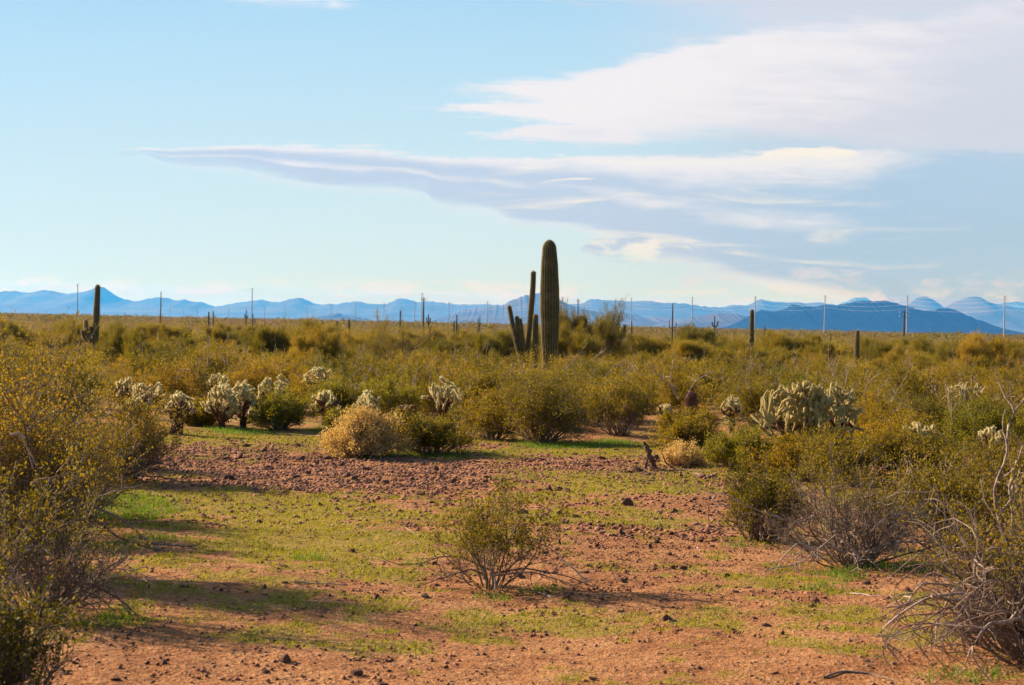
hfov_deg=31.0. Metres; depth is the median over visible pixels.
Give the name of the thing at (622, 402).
creosote bush
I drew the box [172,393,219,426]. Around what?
creosote bush
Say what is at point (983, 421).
creosote bush
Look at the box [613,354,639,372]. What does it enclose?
creosote bush
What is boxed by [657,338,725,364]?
palo verde tree
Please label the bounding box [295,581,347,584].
stick
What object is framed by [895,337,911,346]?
palo verde tree
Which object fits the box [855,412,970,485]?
creosote bush
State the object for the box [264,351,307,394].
creosote bush
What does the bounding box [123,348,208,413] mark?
creosote bush
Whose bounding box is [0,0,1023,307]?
sky
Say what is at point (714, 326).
saguaro cactus
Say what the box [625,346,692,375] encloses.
creosote bush
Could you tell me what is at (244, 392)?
teddy bear cholla
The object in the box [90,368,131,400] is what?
creosote bush
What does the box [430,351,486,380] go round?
creosote bush
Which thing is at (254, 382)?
creosote bush
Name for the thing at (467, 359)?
creosote bush
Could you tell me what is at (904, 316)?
utility pole
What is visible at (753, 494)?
creosote bush
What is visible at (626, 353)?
palo verde tree
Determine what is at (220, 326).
palo verde tree
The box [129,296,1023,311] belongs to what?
power cable
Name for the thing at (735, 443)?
creosote bush
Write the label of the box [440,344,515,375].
creosote bush
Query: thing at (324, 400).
teddy bear cholla
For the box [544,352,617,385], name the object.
creosote bush
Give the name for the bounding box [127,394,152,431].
teddy bear cholla
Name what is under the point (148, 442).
creosote bush
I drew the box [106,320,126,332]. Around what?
palo verde tree
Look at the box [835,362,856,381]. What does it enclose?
creosote bush
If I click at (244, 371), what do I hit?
creosote bush
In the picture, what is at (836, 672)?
stick
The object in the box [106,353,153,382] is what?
creosote bush
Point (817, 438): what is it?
creosote bush
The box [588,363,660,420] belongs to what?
creosote bush
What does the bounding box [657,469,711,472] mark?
stick
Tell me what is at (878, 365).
creosote bush
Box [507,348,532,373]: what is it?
creosote bush
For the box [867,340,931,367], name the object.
palo verde tree
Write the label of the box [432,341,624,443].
creosote bush
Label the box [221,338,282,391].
creosote bush
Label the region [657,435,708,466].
dry shrub
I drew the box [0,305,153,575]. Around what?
creosote bush
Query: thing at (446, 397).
teddy bear cholla
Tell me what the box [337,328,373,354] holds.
palo verde tree
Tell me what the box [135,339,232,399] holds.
creosote bush
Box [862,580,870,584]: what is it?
stone
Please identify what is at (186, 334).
palo verde tree
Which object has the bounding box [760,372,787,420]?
creosote bush
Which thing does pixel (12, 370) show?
creosote bush
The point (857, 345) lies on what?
saguaro cactus
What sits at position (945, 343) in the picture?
palo verde tree
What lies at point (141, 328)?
palo verde tree
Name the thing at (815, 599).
stone
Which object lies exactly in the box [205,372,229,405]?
teddy bear cholla
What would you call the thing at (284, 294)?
power cable
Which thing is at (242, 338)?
palo verde tree
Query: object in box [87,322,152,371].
palo verde tree
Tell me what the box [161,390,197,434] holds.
teddy bear cholla
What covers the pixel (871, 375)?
creosote bush
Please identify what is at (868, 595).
stick
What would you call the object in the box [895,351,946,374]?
palo verde tree
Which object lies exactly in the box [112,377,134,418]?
teddy bear cholla
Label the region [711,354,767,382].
creosote bush
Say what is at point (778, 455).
creosote bush
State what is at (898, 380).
creosote bush
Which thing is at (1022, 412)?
creosote bush
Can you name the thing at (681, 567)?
stone
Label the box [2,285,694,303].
power cable
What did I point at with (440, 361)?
creosote bush
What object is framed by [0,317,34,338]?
palo verde tree
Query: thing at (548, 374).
creosote bush
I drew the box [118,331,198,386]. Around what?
creosote bush
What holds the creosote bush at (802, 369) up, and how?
on the ground at (635, 660)
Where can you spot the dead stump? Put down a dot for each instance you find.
(649, 455)
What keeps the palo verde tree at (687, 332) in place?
on the ground at (635, 660)
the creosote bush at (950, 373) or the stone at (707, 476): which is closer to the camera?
the stone at (707, 476)
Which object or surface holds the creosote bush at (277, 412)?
on the ground at (635, 660)
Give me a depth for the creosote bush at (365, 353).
48.86 m
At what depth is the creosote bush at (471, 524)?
12.04 m
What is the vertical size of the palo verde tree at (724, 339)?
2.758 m
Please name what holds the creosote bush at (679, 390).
on the ground at (635, 660)
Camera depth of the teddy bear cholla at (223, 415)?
28.40 m
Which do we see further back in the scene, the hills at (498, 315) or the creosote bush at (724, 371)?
the hills at (498, 315)
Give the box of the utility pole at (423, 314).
[421,297,426,329]
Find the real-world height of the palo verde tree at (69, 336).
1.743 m
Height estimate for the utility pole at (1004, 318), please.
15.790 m
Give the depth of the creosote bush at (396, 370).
36.52 m
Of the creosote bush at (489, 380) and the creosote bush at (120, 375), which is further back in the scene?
the creosote bush at (120, 375)
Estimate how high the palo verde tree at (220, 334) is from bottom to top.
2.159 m
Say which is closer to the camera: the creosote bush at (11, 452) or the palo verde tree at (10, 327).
the creosote bush at (11, 452)
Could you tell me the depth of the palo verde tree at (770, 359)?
57.96 m
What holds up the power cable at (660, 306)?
attached to the utility pole at (77, 299)
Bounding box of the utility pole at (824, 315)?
[823,296,826,332]
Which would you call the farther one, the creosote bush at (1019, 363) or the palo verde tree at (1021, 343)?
the palo verde tree at (1021, 343)
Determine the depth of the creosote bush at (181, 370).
37.70 m
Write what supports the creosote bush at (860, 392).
on the ground at (635, 660)
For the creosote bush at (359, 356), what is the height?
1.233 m
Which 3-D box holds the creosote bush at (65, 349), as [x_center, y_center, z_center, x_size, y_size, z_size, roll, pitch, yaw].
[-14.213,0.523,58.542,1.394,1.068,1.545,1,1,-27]
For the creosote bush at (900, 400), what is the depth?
30.35 m
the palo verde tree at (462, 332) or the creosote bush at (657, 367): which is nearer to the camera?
the creosote bush at (657, 367)
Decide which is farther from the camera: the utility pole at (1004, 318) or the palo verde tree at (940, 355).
the utility pole at (1004, 318)
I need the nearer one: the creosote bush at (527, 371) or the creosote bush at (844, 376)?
the creosote bush at (844, 376)
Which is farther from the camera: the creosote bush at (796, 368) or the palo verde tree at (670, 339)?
the palo verde tree at (670, 339)
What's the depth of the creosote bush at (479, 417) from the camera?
27.89 m
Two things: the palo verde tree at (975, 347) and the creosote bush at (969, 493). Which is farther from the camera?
the palo verde tree at (975, 347)
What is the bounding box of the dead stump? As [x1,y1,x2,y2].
[643,441,658,468]
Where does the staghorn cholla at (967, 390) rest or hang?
on the ground at (635, 660)
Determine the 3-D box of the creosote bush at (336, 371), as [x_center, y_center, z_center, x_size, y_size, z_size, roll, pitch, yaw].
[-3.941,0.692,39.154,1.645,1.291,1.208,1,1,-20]
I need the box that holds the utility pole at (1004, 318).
[1003,296,1006,336]
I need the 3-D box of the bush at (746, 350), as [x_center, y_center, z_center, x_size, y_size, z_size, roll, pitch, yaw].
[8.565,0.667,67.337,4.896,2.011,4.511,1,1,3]
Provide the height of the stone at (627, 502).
0.112 m
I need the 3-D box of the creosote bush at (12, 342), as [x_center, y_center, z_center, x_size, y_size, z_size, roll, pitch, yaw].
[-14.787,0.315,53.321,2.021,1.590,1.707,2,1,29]
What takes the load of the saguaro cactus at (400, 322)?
on the ground at (635, 660)
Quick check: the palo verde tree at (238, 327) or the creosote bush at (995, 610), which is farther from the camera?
the palo verde tree at (238, 327)
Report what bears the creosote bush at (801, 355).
on the ground at (635, 660)
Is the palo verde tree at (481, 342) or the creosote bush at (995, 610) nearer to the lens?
the creosote bush at (995, 610)
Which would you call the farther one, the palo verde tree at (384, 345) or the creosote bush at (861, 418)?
the palo verde tree at (384, 345)
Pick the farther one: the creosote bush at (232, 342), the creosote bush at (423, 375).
the creosote bush at (232, 342)
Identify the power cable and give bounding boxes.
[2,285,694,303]
[21,287,694,304]
[27,289,693,306]
[44,292,697,309]
[126,299,1018,311]
[128,307,1016,313]
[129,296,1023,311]
[140,303,1022,312]
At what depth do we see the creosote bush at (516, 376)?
37.02 m
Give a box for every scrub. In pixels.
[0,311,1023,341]
[0,337,1018,426]
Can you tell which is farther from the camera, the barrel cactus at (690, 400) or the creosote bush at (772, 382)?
the creosote bush at (772, 382)
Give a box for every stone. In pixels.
[222,474,234,479]
[237,452,243,457]
[261,669,269,673]
[278,654,290,662]
[350,669,362,675]
[373,594,381,599]
[377,682,388,684]
[447,478,455,482]
[561,595,571,599]
[619,578,627,582]
[621,498,633,505]
[630,467,643,471]
[661,614,671,620]
[679,565,687,569]
[695,472,716,477]
[761,623,771,626]
[811,597,819,602]
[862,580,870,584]
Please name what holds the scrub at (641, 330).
on the ground at (635, 660)
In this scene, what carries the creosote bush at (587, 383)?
on the ground at (635, 660)
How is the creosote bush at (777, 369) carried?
on the ground at (635, 660)
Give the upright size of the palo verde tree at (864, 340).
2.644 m
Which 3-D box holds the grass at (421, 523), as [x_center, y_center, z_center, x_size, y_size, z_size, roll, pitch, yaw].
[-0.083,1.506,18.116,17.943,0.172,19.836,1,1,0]
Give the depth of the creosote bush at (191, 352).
49.31 m
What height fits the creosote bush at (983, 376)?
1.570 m
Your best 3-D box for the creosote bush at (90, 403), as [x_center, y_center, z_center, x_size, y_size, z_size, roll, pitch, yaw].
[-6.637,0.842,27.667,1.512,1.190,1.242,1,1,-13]
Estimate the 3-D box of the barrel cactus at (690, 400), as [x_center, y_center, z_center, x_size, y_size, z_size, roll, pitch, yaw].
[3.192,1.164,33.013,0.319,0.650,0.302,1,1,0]
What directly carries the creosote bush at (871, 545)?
on the ground at (635, 660)
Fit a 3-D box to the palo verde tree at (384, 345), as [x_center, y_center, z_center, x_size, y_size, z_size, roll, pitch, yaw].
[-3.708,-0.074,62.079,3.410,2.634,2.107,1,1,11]
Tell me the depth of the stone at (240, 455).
22.76 m
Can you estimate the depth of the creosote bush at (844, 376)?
38.80 m
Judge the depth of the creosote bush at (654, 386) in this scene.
35.93 m
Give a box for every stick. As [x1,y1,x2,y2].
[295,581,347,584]
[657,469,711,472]
[661,453,676,469]
[824,670,891,679]
[850,592,891,597]
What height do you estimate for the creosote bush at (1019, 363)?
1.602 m
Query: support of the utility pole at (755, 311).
on the ground at (635, 660)
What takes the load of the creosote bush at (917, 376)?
on the ground at (635, 660)
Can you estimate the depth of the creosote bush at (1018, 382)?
33.97 m
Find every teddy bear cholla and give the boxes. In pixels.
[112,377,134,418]
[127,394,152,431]
[131,382,166,420]
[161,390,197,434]
[200,381,239,428]
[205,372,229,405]
[223,380,262,427]
[257,374,289,399]
[302,367,336,415]
[310,390,340,425]
[350,390,380,412]
[402,404,416,418]
[420,376,462,419]
[657,403,671,423]
[719,395,744,432]
[902,421,921,440]
[920,424,941,446]
[977,425,1004,461]
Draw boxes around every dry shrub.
[316,401,419,458]
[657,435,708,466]
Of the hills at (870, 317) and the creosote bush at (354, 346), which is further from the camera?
the hills at (870, 317)
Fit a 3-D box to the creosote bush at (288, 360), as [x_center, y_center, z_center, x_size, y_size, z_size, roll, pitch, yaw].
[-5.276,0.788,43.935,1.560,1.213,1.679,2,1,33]
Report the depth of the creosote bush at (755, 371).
41.12 m
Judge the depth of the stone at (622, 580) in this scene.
12.41 m
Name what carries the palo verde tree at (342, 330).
on the ground at (635, 660)
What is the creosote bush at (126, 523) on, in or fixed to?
on the ground at (635, 660)
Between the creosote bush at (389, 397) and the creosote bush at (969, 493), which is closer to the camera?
the creosote bush at (969, 493)
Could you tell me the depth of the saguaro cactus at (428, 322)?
189.93 m
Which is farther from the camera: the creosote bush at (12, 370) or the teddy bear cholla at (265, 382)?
the teddy bear cholla at (265, 382)
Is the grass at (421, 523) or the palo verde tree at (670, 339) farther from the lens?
the palo verde tree at (670, 339)
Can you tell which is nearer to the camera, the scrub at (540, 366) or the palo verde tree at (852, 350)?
the scrub at (540, 366)
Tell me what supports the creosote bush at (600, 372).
on the ground at (635, 660)
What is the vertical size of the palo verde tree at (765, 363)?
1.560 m
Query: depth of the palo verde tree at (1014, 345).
71.23 m
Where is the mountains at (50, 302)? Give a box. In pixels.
[0,287,1023,332]
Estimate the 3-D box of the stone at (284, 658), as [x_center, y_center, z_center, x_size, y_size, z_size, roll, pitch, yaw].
[-1.128,1.580,9.196,0.043,0.056,0.070,2,1,44]
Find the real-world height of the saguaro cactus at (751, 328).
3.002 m
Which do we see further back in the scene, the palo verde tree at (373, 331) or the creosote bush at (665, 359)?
the palo verde tree at (373, 331)
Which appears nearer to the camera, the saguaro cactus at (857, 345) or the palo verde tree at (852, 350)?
the saguaro cactus at (857, 345)
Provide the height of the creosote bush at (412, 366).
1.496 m
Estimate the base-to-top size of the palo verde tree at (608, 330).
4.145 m
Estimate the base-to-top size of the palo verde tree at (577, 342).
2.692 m
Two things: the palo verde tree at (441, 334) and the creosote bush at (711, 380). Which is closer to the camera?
the creosote bush at (711, 380)
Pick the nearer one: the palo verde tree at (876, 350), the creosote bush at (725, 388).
the creosote bush at (725, 388)
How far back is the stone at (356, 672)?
8.91 m
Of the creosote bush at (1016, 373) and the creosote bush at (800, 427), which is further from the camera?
the creosote bush at (1016, 373)
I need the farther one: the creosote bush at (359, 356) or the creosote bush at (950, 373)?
the creosote bush at (359, 356)
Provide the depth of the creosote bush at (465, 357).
50.51 m
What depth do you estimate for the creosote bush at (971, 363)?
50.86 m
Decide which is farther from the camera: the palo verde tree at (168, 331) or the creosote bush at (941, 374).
the palo verde tree at (168, 331)
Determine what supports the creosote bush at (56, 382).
on the ground at (635, 660)
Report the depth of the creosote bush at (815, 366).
44.03 m
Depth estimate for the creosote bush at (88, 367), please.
33.99 m
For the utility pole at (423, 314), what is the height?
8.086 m
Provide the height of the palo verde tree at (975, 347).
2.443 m
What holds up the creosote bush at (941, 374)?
on the ground at (635, 660)
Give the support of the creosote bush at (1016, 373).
on the ground at (635, 660)
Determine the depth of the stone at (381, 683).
8.61 m
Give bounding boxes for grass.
[1,423,1023,684]
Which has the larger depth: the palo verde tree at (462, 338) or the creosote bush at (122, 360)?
the palo verde tree at (462, 338)
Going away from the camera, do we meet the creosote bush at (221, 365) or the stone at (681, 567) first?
the stone at (681, 567)
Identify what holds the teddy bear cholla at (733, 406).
on the ground at (635, 660)
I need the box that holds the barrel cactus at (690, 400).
[683,391,698,419]
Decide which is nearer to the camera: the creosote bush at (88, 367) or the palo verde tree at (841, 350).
the creosote bush at (88, 367)
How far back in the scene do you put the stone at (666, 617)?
10.90 m
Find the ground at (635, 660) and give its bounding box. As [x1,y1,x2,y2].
[1,314,1023,684]
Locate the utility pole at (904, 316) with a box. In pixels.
[899,310,908,338]
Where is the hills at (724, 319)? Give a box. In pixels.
[295,313,747,327]
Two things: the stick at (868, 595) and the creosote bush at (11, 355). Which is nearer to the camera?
the stick at (868, 595)
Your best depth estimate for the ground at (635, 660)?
11.14 m
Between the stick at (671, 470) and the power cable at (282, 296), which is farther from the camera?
the power cable at (282, 296)
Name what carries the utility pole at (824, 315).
on the ground at (635, 660)
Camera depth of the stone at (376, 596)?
11.39 m
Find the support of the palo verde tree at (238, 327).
on the ground at (635, 660)
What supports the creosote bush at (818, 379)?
on the ground at (635, 660)
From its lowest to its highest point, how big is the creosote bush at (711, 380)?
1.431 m
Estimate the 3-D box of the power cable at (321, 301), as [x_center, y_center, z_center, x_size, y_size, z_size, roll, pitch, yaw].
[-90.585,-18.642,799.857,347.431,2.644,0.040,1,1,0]
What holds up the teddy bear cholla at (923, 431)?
on the ground at (635, 660)
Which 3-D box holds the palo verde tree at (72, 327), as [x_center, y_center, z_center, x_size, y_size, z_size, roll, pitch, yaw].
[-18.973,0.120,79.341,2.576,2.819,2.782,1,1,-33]
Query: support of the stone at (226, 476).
on the ground at (635, 660)
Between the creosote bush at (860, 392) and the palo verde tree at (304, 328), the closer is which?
the creosote bush at (860, 392)
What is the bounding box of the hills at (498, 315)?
[432,293,676,326]
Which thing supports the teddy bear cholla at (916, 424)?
on the ground at (635, 660)
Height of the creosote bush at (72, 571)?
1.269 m
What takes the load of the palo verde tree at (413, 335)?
on the ground at (635, 660)
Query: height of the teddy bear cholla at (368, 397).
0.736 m
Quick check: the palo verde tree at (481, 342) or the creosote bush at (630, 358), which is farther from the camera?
the palo verde tree at (481, 342)
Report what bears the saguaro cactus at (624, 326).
on the ground at (635, 660)
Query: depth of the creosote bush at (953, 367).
44.02 m
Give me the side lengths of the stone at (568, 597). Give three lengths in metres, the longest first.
0.064 x 0.048 x 0.041 m
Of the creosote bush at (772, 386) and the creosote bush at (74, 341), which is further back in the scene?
the creosote bush at (74, 341)
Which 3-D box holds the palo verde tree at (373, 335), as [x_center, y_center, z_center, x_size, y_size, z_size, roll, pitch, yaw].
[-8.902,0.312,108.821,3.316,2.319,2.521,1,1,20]
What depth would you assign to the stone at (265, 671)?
8.87 m
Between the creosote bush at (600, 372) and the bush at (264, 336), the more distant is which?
the bush at (264, 336)
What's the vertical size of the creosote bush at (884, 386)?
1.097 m
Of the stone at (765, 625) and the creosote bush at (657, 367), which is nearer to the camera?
the stone at (765, 625)
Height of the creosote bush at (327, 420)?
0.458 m
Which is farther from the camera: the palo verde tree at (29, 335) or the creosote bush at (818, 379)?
the palo verde tree at (29, 335)
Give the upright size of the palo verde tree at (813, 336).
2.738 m
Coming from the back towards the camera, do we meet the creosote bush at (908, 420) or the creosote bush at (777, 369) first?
the creosote bush at (777, 369)
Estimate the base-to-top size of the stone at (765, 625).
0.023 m
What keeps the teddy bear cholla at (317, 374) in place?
on the ground at (635, 660)
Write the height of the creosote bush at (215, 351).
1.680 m
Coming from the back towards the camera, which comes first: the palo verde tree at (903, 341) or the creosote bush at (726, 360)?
the palo verde tree at (903, 341)
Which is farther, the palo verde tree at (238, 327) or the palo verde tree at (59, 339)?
the palo verde tree at (238, 327)
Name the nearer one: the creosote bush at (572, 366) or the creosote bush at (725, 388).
the creosote bush at (725, 388)
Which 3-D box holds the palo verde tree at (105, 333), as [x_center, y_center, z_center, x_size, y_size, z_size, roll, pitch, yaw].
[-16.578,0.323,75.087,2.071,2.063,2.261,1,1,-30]
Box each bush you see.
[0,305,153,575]
[0,307,105,483]
[0,329,36,351]
[0,332,60,436]
[0,337,46,355]
[0,340,32,370]
[0,367,155,528]
[0,397,209,551]
[0,429,169,621]
[0,507,113,684]
[17,340,97,393]
[21,325,115,379]
[23,330,105,407]
[44,365,117,422]
[52,344,76,360]
[70,368,197,484]
[72,331,91,366]
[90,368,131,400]
[97,365,142,402]
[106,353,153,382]
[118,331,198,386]
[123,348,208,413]
[133,354,209,398]
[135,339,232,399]
[166,339,203,359]
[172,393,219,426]
[184,321,259,392]
[192,334,250,380]
[194,350,255,364]
[203,346,289,410]
[214,336,242,351]
[220,356,288,403]
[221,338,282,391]
[243,322,304,361]
[245,378,319,430]
[249,340,297,365]
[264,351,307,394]
[268,350,310,387]
[275,352,328,366]
[283,362,339,408]
[289,347,359,383]
[291,345,357,386]
[293,364,377,417]
[308,343,389,390]
[321,405,356,427]
[334,349,413,393]
[336,341,372,358]
[347,344,379,365]
[349,346,373,359]
[349,349,453,416]
[350,363,424,419]
[355,355,404,388]
[375,354,421,409]
[378,396,482,455]
[382,343,439,385]
[383,456,596,593]
[397,354,443,383]
[398,361,486,419]
[426,346,451,376]
[426,346,525,412]
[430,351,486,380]
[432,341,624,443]
[440,343,458,370]
[440,343,513,378]
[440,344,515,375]
[446,336,489,367]
[452,380,526,439]
[492,353,527,386]
[498,366,570,398]
[503,358,548,380]
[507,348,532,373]
[526,367,567,384]
[527,362,594,391]
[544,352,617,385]
[562,352,595,375]
[562,360,646,425]
[565,346,607,368]
[568,351,717,435]
[574,358,634,386]
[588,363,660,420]
[589,356,630,378]
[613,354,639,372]
[619,352,640,365]
[620,351,685,385]
[623,363,673,414]
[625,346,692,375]
[639,361,690,411]
[643,403,731,454]
[644,349,705,384]
[646,366,716,416]
[668,352,712,381]
[677,350,747,405]
[687,346,718,374]
[691,448,828,543]
[696,412,780,472]
[702,425,993,576]
[705,335,805,366]
[706,364,748,398]
[706,372,777,416]
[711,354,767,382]
[711,363,791,427]
[713,351,749,371]
[716,357,754,377]
[724,343,787,387]
[736,427,841,480]
[738,358,783,398]
[750,354,807,382]
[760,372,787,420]
[767,349,856,388]
[774,383,851,444]
[776,360,844,392]
[786,357,811,375]
[787,420,904,486]
[791,345,842,369]
[793,360,887,406]
[796,356,848,375]
[802,360,909,400]
[804,350,853,369]
[809,347,868,384]
[833,358,908,417]
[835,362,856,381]
[836,368,1023,682]
[845,389,908,436]
[845,402,945,463]
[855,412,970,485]
[859,369,896,388]
[860,444,1021,563]
[864,349,922,379]
[870,374,915,403]
[871,356,952,406]
[880,377,988,447]
[881,376,927,417]
[885,356,940,396]
[907,358,971,389]
[915,363,937,377]
[915,376,981,412]
[927,360,998,394]
[932,349,995,382]
[934,379,1023,456]
[937,375,1022,441]
[949,428,1023,505]
[951,355,1023,398]
[954,348,1005,377]
[968,357,1023,419]
[985,380,1023,448]
[1002,352,1023,377]
[1003,363,1023,383]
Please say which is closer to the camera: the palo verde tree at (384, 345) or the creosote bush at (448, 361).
the creosote bush at (448, 361)
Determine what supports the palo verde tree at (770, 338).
on the ground at (635, 660)
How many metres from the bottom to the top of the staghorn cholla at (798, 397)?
1.188 m
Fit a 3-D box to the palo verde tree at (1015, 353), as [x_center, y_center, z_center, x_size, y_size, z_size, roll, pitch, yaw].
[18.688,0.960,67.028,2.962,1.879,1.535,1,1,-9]
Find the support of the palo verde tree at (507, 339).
on the ground at (635, 660)
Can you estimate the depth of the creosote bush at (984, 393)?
28.12 m
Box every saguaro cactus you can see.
[80,284,100,369]
[244,310,247,325]
[399,311,400,331]
[426,314,430,328]
[507,270,538,372]
[540,239,559,371]
[617,315,625,340]
[669,303,676,340]
[711,316,717,335]
[748,309,754,347]
[853,329,859,370]
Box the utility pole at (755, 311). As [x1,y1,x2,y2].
[754,296,756,328]
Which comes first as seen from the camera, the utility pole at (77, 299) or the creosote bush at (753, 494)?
the creosote bush at (753, 494)
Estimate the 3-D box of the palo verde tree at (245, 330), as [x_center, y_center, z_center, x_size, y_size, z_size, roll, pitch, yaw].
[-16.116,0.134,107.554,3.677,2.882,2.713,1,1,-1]
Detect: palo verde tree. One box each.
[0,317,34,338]
[0,318,39,347]
[17,327,37,340]
[31,332,77,356]
[47,315,103,340]
[64,330,99,354]
[80,328,110,344]
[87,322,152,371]
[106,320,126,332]
[116,330,175,363]
[123,323,155,341]
[146,321,207,355]
[154,329,180,344]
[172,335,200,353]
[173,325,190,337]
[193,320,241,346]
[210,326,243,349]
[228,329,252,346]
[228,332,288,359]
[231,324,243,331]
[232,324,257,337]
[260,323,355,369]
[283,316,354,338]
[310,326,346,342]
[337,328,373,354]
[352,326,390,336]
[355,310,448,362]
[363,331,378,351]
[374,329,419,355]
[394,329,431,352]
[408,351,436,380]
[415,329,541,364]
[420,326,446,347]
[421,336,471,362]
[446,330,464,342]
[451,331,473,344]
[456,328,483,336]
[466,331,514,369]
[529,317,609,368]
[539,290,629,363]
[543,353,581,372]
[611,342,632,363]
[616,331,721,357]
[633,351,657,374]
[647,333,671,341]
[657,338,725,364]
[668,321,727,348]
[717,334,746,347]
[730,357,775,372]
[755,329,853,368]
[766,353,785,371]
[783,338,837,372]
[792,331,822,349]
[828,341,848,358]
[835,343,853,355]
[846,332,964,361]
[848,362,880,381]
[849,336,883,363]
[854,357,882,371]
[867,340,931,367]
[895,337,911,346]
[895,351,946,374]
[918,346,950,362]
[939,327,1017,378]
[940,338,959,348]
[987,333,1023,356]
[1006,339,1023,351]
[1006,344,1023,368]
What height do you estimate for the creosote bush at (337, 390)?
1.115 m
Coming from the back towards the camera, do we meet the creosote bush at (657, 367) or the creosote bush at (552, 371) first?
the creosote bush at (657, 367)
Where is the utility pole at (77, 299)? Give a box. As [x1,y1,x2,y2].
[76,284,77,315]
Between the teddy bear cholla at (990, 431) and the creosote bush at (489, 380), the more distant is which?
the creosote bush at (489, 380)
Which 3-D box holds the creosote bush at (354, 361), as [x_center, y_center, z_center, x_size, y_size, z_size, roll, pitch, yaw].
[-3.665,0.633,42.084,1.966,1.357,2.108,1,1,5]
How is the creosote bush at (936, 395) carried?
on the ground at (635, 660)
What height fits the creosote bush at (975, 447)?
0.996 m
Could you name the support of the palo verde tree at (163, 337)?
on the ground at (635, 660)
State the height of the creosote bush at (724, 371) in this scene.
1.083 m
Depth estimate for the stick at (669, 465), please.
22.40 m
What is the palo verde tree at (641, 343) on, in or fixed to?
on the ground at (635, 660)
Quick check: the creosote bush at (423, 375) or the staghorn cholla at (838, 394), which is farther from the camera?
the creosote bush at (423, 375)
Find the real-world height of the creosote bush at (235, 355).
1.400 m
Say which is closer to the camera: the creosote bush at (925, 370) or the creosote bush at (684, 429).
the creosote bush at (684, 429)
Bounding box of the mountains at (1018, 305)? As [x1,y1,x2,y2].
[838,297,1023,308]
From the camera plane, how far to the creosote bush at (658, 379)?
37.83 m
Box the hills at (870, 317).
[721,300,1023,334]
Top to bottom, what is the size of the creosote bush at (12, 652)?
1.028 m
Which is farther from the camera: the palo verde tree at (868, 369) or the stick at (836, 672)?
the palo verde tree at (868, 369)
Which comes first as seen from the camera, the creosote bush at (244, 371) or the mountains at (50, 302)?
the creosote bush at (244, 371)
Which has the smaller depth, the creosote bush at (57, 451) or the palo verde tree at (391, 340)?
the creosote bush at (57, 451)
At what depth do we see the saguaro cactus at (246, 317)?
329.91 m
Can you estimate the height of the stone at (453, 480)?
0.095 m
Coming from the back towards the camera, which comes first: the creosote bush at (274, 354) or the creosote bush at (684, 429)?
the creosote bush at (274, 354)
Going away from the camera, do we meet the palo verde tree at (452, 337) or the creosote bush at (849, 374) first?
the creosote bush at (849, 374)
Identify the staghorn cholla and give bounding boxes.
[751,380,850,442]
[817,382,869,447]
[938,382,1003,411]
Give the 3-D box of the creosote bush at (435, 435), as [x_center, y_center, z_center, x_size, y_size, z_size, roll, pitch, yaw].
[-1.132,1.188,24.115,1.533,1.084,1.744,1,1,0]
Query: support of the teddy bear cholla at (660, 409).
on the ground at (635, 660)
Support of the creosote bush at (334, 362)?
on the ground at (635, 660)
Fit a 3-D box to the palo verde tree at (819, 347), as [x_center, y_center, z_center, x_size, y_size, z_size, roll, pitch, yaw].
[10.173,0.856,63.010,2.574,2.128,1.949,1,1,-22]
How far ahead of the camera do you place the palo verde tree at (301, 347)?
47.18 m
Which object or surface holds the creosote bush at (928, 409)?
on the ground at (635, 660)
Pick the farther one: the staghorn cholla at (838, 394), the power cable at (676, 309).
the power cable at (676, 309)
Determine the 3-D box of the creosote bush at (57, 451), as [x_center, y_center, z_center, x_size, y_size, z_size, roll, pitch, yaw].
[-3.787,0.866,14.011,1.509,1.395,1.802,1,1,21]
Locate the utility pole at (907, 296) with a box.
[906,295,908,333]
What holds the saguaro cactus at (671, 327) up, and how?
on the ground at (635, 660)
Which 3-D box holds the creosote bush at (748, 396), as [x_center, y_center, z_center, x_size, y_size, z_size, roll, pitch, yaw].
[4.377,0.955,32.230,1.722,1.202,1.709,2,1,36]
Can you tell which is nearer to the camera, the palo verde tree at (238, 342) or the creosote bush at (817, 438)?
the creosote bush at (817, 438)
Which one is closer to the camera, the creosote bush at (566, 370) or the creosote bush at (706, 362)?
the creosote bush at (566, 370)
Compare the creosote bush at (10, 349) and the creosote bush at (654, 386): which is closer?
the creosote bush at (654, 386)
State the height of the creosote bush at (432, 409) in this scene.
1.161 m
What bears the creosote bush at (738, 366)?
on the ground at (635, 660)

